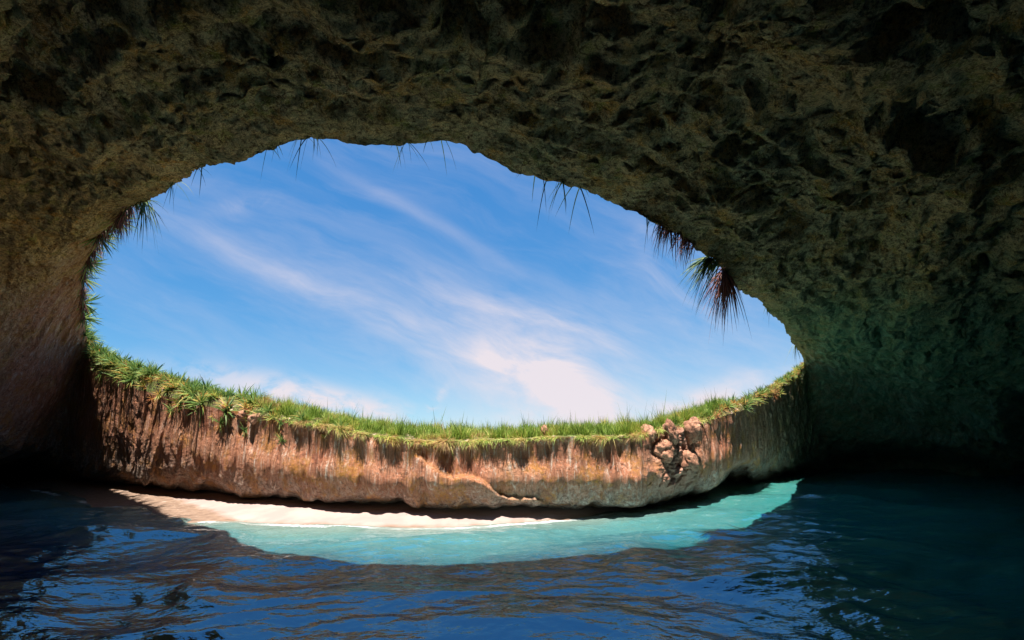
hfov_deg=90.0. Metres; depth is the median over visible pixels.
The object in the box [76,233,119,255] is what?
spiky plant
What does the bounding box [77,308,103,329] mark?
spiky plant
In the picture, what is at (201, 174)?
hanging plant
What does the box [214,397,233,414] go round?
spiky plant
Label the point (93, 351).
spiky plant
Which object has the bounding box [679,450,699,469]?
rock
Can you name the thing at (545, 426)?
rock
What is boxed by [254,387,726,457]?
grass
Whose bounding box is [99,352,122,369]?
spiky plant
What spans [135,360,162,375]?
spiky plant
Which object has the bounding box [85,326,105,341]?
spiky plant
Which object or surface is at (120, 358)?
spiky plant
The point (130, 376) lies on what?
spiky plant
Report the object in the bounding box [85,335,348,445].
undergrowth
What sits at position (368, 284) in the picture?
sky
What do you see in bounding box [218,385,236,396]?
spiky plant
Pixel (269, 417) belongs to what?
spiky plant
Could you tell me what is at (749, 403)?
spiky plant
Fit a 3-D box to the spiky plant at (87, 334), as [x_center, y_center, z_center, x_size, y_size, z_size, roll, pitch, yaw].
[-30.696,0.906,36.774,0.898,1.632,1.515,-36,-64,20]
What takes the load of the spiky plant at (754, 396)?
on the ground at (152, 387)
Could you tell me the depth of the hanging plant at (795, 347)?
35.72 m
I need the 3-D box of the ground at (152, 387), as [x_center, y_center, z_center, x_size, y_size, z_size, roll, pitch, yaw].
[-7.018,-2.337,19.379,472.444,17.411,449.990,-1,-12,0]
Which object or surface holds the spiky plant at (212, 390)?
on the ground at (152, 387)
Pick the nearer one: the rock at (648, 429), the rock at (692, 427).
the rock at (648, 429)
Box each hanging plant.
[72,216,131,329]
[102,200,166,252]
[165,182,192,205]
[188,165,209,194]
[261,146,282,174]
[289,137,336,174]
[391,140,427,166]
[423,140,455,173]
[532,176,593,231]
[644,216,660,250]
[650,223,697,273]
[678,255,769,343]
[784,345,800,364]
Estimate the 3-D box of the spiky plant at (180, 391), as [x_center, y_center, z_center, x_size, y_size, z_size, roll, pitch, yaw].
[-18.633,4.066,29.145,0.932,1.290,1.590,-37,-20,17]
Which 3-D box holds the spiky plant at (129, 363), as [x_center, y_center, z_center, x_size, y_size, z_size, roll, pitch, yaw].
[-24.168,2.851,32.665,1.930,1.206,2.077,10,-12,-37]
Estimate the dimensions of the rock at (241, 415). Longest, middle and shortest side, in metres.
0.716 x 0.642 x 0.508 m
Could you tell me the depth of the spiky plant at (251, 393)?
28.41 m
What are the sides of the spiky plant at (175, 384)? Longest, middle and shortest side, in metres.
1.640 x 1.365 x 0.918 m
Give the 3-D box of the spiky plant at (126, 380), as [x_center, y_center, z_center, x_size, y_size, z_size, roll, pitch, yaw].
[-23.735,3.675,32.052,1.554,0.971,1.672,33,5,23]
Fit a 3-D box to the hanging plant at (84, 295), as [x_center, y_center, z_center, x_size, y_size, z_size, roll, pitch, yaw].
[-24.618,-2.491,30.109,16.068,4.276,1.735,-12,-16,43]
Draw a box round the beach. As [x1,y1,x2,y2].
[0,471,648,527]
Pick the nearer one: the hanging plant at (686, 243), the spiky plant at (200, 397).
the hanging plant at (686, 243)
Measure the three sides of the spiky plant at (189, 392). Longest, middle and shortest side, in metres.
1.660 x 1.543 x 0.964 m
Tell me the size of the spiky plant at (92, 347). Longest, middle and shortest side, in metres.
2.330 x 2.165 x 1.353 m
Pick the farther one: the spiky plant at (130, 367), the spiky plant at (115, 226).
the spiky plant at (130, 367)
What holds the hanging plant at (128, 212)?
on the ground at (152, 387)
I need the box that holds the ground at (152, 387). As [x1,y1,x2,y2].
[85,139,801,441]
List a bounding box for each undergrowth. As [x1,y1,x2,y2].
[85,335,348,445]
[672,362,807,427]
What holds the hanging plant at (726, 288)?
on the ground at (152, 387)
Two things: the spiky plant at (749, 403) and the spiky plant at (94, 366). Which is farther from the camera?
the spiky plant at (94, 366)
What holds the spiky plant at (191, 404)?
on the ground at (152, 387)
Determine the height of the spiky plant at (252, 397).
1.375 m
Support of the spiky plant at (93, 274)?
on the ground at (152, 387)
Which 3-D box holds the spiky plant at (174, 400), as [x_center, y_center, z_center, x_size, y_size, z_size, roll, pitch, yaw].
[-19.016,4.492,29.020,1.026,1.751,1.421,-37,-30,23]
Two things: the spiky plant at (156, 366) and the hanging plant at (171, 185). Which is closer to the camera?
the hanging plant at (171, 185)
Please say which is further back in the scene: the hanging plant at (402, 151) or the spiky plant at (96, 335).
the spiky plant at (96, 335)
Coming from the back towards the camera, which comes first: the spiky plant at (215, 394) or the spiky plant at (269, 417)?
the spiky plant at (215, 394)
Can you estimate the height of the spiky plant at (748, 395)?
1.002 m
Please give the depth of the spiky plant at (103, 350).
35.50 m
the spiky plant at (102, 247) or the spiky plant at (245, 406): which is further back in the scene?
the spiky plant at (102, 247)
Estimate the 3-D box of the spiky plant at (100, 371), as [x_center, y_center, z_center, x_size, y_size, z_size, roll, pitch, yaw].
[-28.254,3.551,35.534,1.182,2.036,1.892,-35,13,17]
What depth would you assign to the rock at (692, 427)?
25.37 m
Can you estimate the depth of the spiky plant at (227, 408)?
27.04 m
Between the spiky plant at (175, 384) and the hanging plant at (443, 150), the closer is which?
the hanging plant at (443, 150)
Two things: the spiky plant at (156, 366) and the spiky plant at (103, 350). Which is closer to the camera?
the spiky plant at (156, 366)
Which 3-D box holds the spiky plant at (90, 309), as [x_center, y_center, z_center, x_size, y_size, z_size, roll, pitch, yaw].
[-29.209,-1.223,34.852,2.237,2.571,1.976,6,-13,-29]
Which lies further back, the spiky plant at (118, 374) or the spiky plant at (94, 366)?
the spiky plant at (94, 366)
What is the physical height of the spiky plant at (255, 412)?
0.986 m
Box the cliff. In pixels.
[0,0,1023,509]
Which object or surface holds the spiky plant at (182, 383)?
on the ground at (152, 387)
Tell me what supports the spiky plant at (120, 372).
on the ground at (152, 387)
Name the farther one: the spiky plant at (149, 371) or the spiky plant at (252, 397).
the spiky plant at (149, 371)
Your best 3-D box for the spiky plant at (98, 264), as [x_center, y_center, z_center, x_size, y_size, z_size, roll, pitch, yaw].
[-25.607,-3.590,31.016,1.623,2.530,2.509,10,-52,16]
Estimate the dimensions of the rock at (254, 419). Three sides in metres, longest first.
0.844 x 0.717 x 0.658 m
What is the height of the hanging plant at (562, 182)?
1.883 m
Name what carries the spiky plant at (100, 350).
on the ground at (152, 387)
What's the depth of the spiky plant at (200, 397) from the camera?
28.01 m
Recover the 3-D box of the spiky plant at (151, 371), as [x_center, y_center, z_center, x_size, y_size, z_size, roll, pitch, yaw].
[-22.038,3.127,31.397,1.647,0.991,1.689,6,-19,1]
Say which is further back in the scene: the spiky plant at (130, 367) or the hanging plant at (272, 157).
the spiky plant at (130, 367)
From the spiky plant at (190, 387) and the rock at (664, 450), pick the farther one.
the spiky plant at (190, 387)
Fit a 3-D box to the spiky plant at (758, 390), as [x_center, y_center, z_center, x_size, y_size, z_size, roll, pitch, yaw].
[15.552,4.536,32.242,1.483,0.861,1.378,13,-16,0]
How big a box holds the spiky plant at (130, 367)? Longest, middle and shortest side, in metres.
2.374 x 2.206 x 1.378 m
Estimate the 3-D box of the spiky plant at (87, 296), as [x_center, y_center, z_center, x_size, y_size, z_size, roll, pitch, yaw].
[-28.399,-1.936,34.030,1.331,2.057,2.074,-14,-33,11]
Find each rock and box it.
[236,410,245,420]
[247,413,259,424]
[541,425,547,435]
[640,424,656,441]
[652,439,674,462]
[662,419,678,444]
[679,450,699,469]
[683,417,702,444]
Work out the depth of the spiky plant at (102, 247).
29.62 m
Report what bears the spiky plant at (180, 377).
on the ground at (152, 387)
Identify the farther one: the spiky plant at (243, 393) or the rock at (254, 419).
the spiky plant at (243, 393)
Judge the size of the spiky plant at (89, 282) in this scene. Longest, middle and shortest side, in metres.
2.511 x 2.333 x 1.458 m
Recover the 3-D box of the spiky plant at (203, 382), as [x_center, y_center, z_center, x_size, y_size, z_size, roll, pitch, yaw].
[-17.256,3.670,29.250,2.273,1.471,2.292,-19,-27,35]
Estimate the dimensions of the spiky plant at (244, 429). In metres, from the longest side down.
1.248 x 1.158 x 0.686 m
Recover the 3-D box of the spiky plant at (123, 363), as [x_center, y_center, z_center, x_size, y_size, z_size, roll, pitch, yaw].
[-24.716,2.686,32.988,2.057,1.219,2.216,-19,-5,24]
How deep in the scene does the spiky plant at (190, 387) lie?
28.81 m
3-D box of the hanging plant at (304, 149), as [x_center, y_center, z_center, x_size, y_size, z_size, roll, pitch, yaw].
[-6.085,-4.763,15.195,1.513,1.489,0.884,-1,-12,0]
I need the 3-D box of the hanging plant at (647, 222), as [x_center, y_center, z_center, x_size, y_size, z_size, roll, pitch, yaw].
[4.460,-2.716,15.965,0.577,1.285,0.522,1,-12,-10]
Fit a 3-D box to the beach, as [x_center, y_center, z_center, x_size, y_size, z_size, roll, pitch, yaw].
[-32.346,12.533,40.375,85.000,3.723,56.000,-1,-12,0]
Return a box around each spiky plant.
[74,272,100,296]
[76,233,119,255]
[76,289,102,318]
[77,258,111,280]
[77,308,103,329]
[78,286,93,306]
[79,266,103,285]
[79,340,107,358]
[82,343,107,352]
[83,248,105,268]
[83,327,95,338]
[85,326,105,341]
[86,239,121,258]
[87,361,98,378]
[88,363,102,382]
[89,345,115,354]
[92,211,136,238]
[92,345,118,357]
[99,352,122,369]
[100,351,125,360]
[101,368,120,385]
[109,350,132,363]
[109,360,153,372]
[110,355,142,373]
[111,365,128,378]
[117,357,138,369]
[117,372,134,386]
[120,370,136,388]
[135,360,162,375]
[138,363,164,375]
[140,363,161,376]
[145,367,161,375]
[154,386,162,399]
[155,369,179,381]
[162,403,173,416]
[164,394,178,412]
[165,370,192,383]
[167,375,184,386]
[168,385,185,397]
[169,376,207,401]
[170,376,191,386]
[175,385,199,399]
[177,384,210,425]
[182,375,220,390]
[194,391,207,409]
[195,385,223,396]
[204,390,222,397]
[209,394,235,426]
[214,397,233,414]
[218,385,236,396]
[228,383,257,399]
[235,390,268,403]
[237,386,271,398]
[237,422,247,435]
[238,398,257,414]
[243,395,259,406]
[247,406,266,419]
[260,411,277,425]
[722,397,734,409]
[727,392,745,402]
[738,389,759,401]
[741,396,753,415]
[746,392,767,402]
[749,387,770,396]
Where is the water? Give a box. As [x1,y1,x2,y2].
[0,467,1023,639]
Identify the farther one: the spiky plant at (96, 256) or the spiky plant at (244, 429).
the spiky plant at (96, 256)
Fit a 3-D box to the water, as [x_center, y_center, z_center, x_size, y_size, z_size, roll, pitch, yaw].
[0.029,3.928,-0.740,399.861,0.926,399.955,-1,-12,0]
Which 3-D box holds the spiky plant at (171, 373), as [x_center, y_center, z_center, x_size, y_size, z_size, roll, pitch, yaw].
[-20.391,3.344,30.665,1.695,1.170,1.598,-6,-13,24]
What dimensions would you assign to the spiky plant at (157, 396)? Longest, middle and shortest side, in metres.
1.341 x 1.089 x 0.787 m
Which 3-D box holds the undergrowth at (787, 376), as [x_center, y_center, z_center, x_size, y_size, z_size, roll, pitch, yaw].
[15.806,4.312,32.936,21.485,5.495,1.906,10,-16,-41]
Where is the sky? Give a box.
[84,137,803,429]
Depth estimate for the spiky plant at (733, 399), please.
30.41 m
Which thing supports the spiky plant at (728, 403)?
on the ground at (152, 387)
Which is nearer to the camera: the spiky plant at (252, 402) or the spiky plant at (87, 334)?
the spiky plant at (252, 402)
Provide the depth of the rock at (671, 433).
24.21 m
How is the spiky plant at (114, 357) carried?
on the ground at (152, 387)

